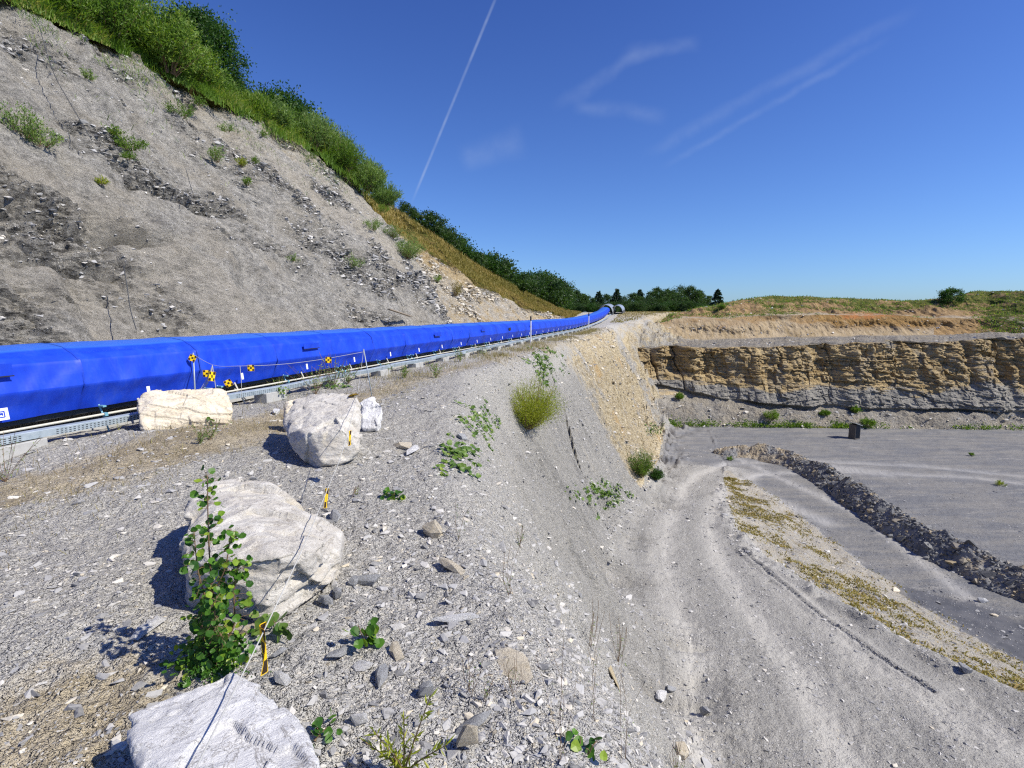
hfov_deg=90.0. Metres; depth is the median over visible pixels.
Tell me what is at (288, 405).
boulder
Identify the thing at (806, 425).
ground cover
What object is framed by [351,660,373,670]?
loose stone
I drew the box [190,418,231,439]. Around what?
weed
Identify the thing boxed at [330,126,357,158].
bush
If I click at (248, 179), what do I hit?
bush
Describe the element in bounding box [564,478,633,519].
leafy patch
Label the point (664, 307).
bush
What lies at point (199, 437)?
weed
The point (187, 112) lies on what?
bush
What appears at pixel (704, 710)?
loose stone
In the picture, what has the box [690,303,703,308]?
bush
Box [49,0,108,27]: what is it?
bush
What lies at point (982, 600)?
loose stone
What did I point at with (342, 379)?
concrete block
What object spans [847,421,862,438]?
metal shed
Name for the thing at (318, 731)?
seedling
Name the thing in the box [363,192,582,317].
grass
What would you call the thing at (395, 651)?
loose stone
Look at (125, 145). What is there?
bush
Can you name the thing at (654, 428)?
leafy patch
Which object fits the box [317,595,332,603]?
loose stone
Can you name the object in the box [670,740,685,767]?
weed
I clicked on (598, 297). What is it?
conifer
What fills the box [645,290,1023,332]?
grass
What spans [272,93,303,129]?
bush
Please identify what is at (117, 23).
bush
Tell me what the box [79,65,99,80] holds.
bush
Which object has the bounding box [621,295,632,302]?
tree
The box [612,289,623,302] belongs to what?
conifer
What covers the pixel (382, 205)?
bush
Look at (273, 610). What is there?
rope
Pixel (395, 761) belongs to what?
willow shoot
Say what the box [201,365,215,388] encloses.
rope tail
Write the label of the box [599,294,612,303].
tree
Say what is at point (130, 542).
ground
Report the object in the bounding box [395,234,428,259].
bush
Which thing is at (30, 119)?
bush
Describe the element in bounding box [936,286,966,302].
bush
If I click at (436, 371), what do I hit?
weed
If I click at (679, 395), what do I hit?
bush
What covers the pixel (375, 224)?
bush
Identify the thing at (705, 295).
tree
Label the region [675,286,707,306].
tree
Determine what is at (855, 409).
bush
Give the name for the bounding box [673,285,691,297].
tree
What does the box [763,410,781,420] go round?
bush
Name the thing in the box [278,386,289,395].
seedling
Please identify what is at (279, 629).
seedling
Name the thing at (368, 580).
loose stone
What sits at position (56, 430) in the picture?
cable tray
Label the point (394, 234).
bush
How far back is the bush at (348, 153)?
37.63 m
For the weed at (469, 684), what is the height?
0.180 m
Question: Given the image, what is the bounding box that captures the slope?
[468,312,697,767]
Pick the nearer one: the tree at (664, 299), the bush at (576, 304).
the bush at (576, 304)
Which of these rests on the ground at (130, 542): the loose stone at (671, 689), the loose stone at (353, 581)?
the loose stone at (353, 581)
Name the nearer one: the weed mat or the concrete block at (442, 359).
the weed mat
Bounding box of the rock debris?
[0,14,564,341]
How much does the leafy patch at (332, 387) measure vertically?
0.182 m
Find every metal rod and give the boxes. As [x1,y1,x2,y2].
[192,353,195,389]
[363,349,371,395]
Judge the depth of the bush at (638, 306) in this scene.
106.52 m
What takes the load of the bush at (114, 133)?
on the hillside
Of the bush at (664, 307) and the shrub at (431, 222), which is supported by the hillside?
the shrub at (431, 222)
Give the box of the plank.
[387,309,411,316]
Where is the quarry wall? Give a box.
[637,291,1023,429]
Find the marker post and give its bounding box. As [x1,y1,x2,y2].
[530,316,531,341]
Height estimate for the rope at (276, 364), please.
0.178 m
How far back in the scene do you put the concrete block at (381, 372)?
14.53 m
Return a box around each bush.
[0,101,52,137]
[23,120,68,148]
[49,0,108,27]
[68,0,153,51]
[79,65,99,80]
[94,174,108,185]
[100,122,124,136]
[112,129,149,153]
[118,150,138,160]
[120,0,220,84]
[162,96,195,119]
[166,35,232,86]
[192,92,207,106]
[193,67,239,94]
[207,143,226,163]
[215,122,236,132]
[226,82,253,102]
[233,156,247,166]
[235,85,277,121]
[241,175,251,185]
[251,155,259,163]
[257,129,269,137]
[267,95,296,129]
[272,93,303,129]
[285,253,300,261]
[293,103,337,146]
[300,106,343,154]
[301,150,320,159]
[325,126,369,172]
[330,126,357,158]
[343,249,366,267]
[345,155,392,194]
[358,157,387,181]
[363,217,383,231]
[369,178,403,206]
[377,203,390,212]
[381,222,403,238]
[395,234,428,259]
[433,273,441,281]
[450,279,463,295]
[509,373,570,431]
[563,301,582,310]
[563,303,575,310]
[575,304,587,311]
[584,303,598,311]
[603,301,620,311]
[616,301,631,311]
[627,445,655,477]
[628,300,647,311]
[643,301,659,311]
[648,466,664,480]
[655,304,670,311]
[660,302,677,311]
[661,300,684,311]
[675,391,684,399]
[678,300,696,311]
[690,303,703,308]
[717,304,725,307]
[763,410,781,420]
[819,408,831,415]
[850,404,863,412]
[859,417,877,426]
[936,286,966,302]
[995,480,1007,486]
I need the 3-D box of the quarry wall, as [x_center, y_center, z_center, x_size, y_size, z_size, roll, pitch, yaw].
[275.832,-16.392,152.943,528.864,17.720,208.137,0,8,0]
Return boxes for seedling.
[249,611,292,642]
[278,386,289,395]
[310,707,342,746]
[342,617,384,648]
[380,487,405,501]
[565,728,607,760]
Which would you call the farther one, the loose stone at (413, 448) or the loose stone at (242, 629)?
the loose stone at (413, 448)
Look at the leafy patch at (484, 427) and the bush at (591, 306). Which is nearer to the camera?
the leafy patch at (484, 427)
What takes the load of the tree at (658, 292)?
on the slope
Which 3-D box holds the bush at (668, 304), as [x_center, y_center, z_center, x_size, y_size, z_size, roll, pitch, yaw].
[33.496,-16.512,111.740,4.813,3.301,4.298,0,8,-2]
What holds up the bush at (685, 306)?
on the slope
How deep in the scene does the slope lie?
16.45 m
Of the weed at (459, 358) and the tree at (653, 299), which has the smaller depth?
the weed at (459, 358)
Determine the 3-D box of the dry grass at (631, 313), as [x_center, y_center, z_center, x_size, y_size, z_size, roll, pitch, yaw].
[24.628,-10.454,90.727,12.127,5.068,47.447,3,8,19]
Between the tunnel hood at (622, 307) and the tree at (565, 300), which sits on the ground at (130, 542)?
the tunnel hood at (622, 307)
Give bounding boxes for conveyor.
[0,307,609,437]
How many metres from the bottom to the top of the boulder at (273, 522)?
0.499 m
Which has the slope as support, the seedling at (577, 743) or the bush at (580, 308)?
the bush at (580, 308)
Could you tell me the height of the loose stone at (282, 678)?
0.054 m
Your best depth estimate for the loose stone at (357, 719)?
2.16 m
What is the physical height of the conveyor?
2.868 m
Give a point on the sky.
(873, 149)
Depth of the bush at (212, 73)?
28.23 m
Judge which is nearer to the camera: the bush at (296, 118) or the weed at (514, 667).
the weed at (514, 667)
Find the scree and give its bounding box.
[658,292,1023,429]
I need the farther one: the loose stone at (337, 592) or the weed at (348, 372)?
the weed at (348, 372)
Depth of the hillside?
18.98 m
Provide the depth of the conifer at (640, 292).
172.96 m
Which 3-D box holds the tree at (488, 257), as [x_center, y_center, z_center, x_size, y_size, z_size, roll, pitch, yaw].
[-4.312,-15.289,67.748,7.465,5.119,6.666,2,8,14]
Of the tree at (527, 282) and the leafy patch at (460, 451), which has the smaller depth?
the leafy patch at (460, 451)
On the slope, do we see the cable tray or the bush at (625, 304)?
the bush at (625, 304)
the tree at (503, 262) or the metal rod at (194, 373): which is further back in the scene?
the tree at (503, 262)
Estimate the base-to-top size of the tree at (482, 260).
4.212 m
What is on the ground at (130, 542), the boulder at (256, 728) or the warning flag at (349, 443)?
the boulder at (256, 728)
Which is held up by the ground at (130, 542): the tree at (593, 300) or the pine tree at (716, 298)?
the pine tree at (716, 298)
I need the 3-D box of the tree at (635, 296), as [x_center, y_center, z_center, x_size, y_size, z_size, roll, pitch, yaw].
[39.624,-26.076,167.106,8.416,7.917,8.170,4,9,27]
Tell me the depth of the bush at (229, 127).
26.91 m
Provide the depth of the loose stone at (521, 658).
2.53 m
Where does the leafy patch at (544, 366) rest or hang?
on the slope
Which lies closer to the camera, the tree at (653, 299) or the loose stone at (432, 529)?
the loose stone at (432, 529)
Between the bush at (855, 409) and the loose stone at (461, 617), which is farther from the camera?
the bush at (855, 409)
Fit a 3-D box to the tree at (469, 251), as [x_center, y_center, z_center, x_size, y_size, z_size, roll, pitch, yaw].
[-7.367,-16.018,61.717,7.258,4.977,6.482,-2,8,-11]
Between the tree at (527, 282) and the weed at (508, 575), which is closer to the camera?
the weed at (508, 575)
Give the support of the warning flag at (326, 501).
hanging from the rope at (273, 610)
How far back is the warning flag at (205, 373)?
8.54 m
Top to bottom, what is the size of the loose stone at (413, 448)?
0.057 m
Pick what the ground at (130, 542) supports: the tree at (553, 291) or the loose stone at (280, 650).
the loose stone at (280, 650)
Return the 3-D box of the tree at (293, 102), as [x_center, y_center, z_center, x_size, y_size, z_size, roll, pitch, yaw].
[-17.902,-20.346,39.645,7.938,5.651,7.454,-4,9,-26]
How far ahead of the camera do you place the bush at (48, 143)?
15.35 m
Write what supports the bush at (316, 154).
on the hillside
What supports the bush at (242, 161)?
on the hillside
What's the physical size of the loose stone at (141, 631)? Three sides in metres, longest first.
0.178 x 0.091 x 0.041 m
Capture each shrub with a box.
[392,200,421,222]
[415,206,449,238]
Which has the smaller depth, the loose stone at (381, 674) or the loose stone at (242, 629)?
the loose stone at (381, 674)
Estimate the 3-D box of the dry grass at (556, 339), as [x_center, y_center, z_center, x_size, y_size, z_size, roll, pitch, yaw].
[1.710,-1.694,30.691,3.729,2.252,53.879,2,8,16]
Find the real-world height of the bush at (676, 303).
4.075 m
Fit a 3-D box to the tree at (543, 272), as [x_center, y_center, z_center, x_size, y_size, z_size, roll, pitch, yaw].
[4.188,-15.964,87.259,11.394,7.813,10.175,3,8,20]
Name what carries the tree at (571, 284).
on the slope
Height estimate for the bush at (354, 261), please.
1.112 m
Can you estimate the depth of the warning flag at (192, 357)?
8.95 m
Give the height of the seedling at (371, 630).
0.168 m
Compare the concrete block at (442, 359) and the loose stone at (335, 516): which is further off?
the concrete block at (442, 359)
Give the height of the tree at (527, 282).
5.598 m
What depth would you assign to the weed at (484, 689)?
2.29 m
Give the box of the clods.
[738,548,937,693]
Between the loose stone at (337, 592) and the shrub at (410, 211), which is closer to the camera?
the loose stone at (337, 592)
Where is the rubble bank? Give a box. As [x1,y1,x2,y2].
[714,443,1023,602]
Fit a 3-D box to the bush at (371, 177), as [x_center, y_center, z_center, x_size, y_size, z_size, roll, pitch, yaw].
[-11.044,-16.195,39.417,3.216,3.076,3.297,5,9,34]
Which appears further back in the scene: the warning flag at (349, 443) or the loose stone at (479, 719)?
the warning flag at (349, 443)
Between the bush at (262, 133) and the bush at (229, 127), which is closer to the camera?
the bush at (229, 127)
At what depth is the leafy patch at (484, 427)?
10.31 m
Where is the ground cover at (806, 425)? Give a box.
[669,415,1023,430]
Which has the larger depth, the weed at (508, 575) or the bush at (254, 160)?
the bush at (254, 160)
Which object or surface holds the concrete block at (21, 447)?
on the ground at (130, 542)
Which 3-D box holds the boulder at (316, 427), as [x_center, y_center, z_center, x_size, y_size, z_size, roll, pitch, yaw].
[-2.389,0.575,6.483,0.973,0.746,1.570,-2,8,-15]
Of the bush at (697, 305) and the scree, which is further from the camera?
the bush at (697, 305)
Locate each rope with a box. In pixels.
[195,350,363,767]
[196,352,360,366]
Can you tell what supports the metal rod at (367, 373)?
on the ground at (130, 542)
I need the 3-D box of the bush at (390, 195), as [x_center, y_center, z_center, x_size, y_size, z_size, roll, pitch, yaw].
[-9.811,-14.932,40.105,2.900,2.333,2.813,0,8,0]
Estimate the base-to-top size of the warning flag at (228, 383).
0.154 m
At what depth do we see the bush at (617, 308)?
107.16 m
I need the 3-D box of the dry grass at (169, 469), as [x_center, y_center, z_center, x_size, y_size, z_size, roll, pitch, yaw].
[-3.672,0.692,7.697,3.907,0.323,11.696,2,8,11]
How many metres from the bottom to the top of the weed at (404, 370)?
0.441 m
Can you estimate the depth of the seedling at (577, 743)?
2.09 m
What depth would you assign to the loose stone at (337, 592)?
3.19 m
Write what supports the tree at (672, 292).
on the slope
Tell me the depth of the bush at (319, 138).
35.89 m
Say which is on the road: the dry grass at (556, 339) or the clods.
the clods
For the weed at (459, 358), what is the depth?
18.82 m
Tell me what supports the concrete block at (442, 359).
on the ground at (130, 542)
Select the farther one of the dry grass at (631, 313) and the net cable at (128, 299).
the dry grass at (631, 313)
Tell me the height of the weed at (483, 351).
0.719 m
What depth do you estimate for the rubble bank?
29.41 m
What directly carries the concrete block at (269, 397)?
on the ground at (130, 542)
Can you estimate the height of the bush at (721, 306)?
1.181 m
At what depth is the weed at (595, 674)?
2.32 m
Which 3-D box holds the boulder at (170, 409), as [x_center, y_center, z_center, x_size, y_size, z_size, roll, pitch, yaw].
[-5.016,0.419,7.896,1.235,0.651,0.792,-5,9,-32]
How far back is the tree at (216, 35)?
33.31 m
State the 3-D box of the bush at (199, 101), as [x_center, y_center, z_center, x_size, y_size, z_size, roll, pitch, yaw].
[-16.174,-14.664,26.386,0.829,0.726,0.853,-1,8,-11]
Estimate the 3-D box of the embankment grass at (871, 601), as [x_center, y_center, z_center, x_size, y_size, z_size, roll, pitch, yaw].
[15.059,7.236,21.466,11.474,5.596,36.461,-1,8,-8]
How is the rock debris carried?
on the hillside
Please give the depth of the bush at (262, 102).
31.75 m
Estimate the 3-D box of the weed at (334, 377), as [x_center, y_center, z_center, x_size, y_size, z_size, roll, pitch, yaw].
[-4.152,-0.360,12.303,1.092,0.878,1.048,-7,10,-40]
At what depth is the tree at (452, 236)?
59.21 m
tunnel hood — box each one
[598,304,615,314]
[610,304,624,313]
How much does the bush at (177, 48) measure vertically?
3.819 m
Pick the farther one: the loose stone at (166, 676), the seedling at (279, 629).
the seedling at (279, 629)
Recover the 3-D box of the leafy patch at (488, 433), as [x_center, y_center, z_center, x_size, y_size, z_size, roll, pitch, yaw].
[-0.469,0.900,10.731,0.398,0.776,3.276,0,8,3]
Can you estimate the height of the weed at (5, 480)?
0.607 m
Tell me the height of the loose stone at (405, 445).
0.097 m
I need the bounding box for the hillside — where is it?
[0,0,567,345]
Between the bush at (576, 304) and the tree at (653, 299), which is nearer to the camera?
the bush at (576, 304)
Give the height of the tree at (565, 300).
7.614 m
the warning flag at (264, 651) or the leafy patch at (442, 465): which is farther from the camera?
the leafy patch at (442, 465)
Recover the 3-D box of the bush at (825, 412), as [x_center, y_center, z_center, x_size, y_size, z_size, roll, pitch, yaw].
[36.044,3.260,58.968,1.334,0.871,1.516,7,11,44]
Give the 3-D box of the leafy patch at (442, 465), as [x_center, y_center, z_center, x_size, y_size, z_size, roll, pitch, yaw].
[-0.828,0.867,6.697,0.240,0.144,2.157,0,8,-3]
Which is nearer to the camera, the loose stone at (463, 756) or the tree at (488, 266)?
the loose stone at (463, 756)
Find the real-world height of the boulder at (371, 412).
0.481 m
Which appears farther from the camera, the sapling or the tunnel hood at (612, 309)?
the tunnel hood at (612, 309)
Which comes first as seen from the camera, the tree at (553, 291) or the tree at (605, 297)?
the tree at (553, 291)
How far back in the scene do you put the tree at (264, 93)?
36.81 m
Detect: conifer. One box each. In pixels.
[594,291,604,304]
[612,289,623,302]
[637,289,643,296]
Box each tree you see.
[128,0,171,22]
[155,0,261,96]
[244,82,287,107]
[249,80,325,120]
[427,223,470,252]
[446,234,478,262]
[463,250,487,268]
[473,251,494,270]
[476,249,505,276]
[485,247,521,281]
[511,268,549,297]
[518,267,564,303]
[522,271,565,302]
[529,270,567,304]
[534,270,576,307]
[564,279,578,301]
[573,289,589,304]
[588,294,597,303]
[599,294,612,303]
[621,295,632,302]
[627,292,642,301]
[640,295,657,303]
[643,286,672,302]
[658,296,670,302]
[663,287,680,298]
[669,295,678,300]
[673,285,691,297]
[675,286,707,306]
[687,289,712,304]
[709,288,723,305]
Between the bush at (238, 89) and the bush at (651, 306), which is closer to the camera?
the bush at (238, 89)
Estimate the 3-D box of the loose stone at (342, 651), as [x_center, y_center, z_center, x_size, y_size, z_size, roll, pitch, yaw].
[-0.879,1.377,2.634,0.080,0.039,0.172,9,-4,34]
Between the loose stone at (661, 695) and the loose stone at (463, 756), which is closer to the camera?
the loose stone at (463, 756)
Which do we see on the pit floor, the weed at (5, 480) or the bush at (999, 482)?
the bush at (999, 482)
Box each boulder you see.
[126,673,319,767]
[137,388,232,430]
[179,478,346,620]
[283,393,362,466]
[283,398,298,416]
[360,397,382,431]
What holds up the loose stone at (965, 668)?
on the road
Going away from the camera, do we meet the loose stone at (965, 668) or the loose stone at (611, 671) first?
the loose stone at (611, 671)
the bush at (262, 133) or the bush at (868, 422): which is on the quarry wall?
the bush at (868, 422)
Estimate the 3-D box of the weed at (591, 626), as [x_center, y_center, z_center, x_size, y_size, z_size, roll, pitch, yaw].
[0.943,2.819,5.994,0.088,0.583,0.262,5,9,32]
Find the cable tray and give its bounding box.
[0,314,610,444]
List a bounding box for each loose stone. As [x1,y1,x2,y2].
[129,616,165,639]
[156,665,192,680]
[235,623,254,633]
[268,647,287,657]
[272,408,279,413]
[273,670,291,685]
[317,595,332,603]
[326,645,351,657]
[330,509,340,522]
[333,587,341,598]
[347,575,358,586]
[349,712,367,725]
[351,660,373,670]
[357,574,380,585]
[375,663,388,687]
[389,641,403,660]
[393,442,411,449]
[406,445,418,454]
[418,680,433,697]
[422,520,442,537]
[431,612,480,621]
[439,557,464,574]
[455,710,491,734]
[456,724,477,746]
[457,433,467,440]
[461,753,466,760]
[493,647,532,683]
[608,666,618,688]
[655,690,666,701]
[667,685,675,692]
[675,741,688,759]
[699,706,710,714]
[891,587,899,592]
[958,662,972,673]
[977,597,988,602]
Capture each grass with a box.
[0,379,471,570]
[1,328,608,491]
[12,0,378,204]
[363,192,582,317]
[610,311,680,322]
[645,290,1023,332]
[723,476,1023,691]
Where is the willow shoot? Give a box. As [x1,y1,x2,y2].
[359,688,454,767]
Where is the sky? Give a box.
[148,0,1023,301]
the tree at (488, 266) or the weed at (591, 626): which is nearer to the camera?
the weed at (591, 626)
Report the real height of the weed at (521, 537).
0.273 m
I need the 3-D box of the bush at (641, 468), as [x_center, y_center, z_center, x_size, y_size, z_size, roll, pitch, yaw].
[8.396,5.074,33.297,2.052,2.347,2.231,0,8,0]
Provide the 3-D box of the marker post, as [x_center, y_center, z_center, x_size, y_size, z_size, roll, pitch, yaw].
[1.083,-3.070,29.575,0.083,1.666,0.083,3,8,22]
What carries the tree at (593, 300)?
on the slope
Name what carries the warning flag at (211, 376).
attached to the rope tail
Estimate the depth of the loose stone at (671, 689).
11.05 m
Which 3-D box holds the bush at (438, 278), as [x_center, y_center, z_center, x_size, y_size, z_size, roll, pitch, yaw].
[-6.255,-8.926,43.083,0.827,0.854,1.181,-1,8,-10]
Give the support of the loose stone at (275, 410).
on the ground at (130, 542)
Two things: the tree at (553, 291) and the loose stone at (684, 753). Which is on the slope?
the loose stone at (684, 753)
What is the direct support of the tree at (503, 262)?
on the hillside
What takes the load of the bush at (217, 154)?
on the hillside
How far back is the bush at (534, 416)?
17.62 m
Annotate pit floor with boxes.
[659,420,1023,691]
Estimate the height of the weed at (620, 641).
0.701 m
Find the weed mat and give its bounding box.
[175,659,271,683]
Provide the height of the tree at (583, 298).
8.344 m
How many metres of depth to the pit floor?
34.10 m
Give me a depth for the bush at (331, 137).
37.28 m
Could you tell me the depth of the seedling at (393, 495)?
4.93 m
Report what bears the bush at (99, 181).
on the hillside
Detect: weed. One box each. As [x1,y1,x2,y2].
[0,431,40,481]
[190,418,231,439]
[192,425,206,443]
[288,364,336,393]
[317,352,363,385]
[322,361,363,382]
[400,364,410,377]
[425,359,444,377]
[454,346,467,361]
[455,504,470,539]
[462,657,483,693]
[471,341,494,354]
[483,674,493,700]
[500,545,518,594]
[503,656,521,694]
[516,525,523,547]
[535,639,575,761]
[588,611,604,720]
[589,600,598,648]
[609,613,626,661]
[617,627,644,758]
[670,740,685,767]
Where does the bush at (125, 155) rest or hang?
on the hillside
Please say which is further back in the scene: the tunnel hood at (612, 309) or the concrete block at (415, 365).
the tunnel hood at (612, 309)
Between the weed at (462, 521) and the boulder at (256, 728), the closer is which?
the boulder at (256, 728)
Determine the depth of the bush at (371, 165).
40.20 m
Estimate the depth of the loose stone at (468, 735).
2.05 m
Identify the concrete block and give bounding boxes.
[0,438,47,462]
[254,390,286,402]
[322,377,346,385]
[371,369,389,375]
[407,362,422,367]
[436,357,448,361]
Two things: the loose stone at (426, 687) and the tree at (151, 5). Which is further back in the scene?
the tree at (151, 5)
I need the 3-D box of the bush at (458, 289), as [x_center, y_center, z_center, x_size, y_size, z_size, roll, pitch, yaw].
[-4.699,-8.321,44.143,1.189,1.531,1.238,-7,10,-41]
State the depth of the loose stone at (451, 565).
3.48 m
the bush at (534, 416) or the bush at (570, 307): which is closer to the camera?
the bush at (534, 416)
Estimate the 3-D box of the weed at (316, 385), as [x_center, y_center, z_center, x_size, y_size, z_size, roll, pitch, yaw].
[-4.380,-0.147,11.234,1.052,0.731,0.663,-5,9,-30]
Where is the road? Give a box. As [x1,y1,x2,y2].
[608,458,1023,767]
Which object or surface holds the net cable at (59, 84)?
attached to the hillside
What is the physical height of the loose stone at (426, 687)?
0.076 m
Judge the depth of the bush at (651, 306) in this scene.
108.51 m
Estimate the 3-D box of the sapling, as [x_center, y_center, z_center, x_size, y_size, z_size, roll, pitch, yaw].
[-1.455,0.926,2.437,0.402,1.081,0.404,6,10,39]
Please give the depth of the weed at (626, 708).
2.14 m
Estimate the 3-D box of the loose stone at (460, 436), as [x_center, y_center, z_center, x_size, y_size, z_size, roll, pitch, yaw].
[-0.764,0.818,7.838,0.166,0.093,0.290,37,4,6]
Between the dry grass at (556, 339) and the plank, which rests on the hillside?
the plank
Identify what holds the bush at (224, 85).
on the hillside
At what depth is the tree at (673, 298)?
158.37 m
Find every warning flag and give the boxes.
[188,354,196,361]
[203,370,209,376]
[208,371,215,380]
[224,379,233,387]
[247,365,253,370]
[259,621,267,675]
[324,488,328,507]
[325,357,331,362]
[348,430,351,445]
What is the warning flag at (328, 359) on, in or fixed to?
hanging from the rope at (276, 364)
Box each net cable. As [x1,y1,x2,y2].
[38,23,91,139]
[123,266,136,329]
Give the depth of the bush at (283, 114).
33.27 m
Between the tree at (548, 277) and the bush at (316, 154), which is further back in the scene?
the tree at (548, 277)
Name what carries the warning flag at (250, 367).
hanging from the rope at (276, 364)
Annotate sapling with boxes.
[158,464,256,687]
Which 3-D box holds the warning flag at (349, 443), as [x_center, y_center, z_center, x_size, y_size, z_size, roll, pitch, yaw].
[-1.646,0.548,5.200,0.014,0.155,0.133,-1,8,-7]
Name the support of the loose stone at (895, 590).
on the pit floor
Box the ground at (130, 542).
[0,312,676,767]
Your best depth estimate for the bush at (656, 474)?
34.08 m
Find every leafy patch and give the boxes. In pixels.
[322,383,351,388]
[433,433,453,475]
[439,439,489,477]
[453,399,500,438]
[472,417,499,450]
[522,345,569,397]
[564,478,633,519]
[645,422,665,434]
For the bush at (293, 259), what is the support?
on the hillside

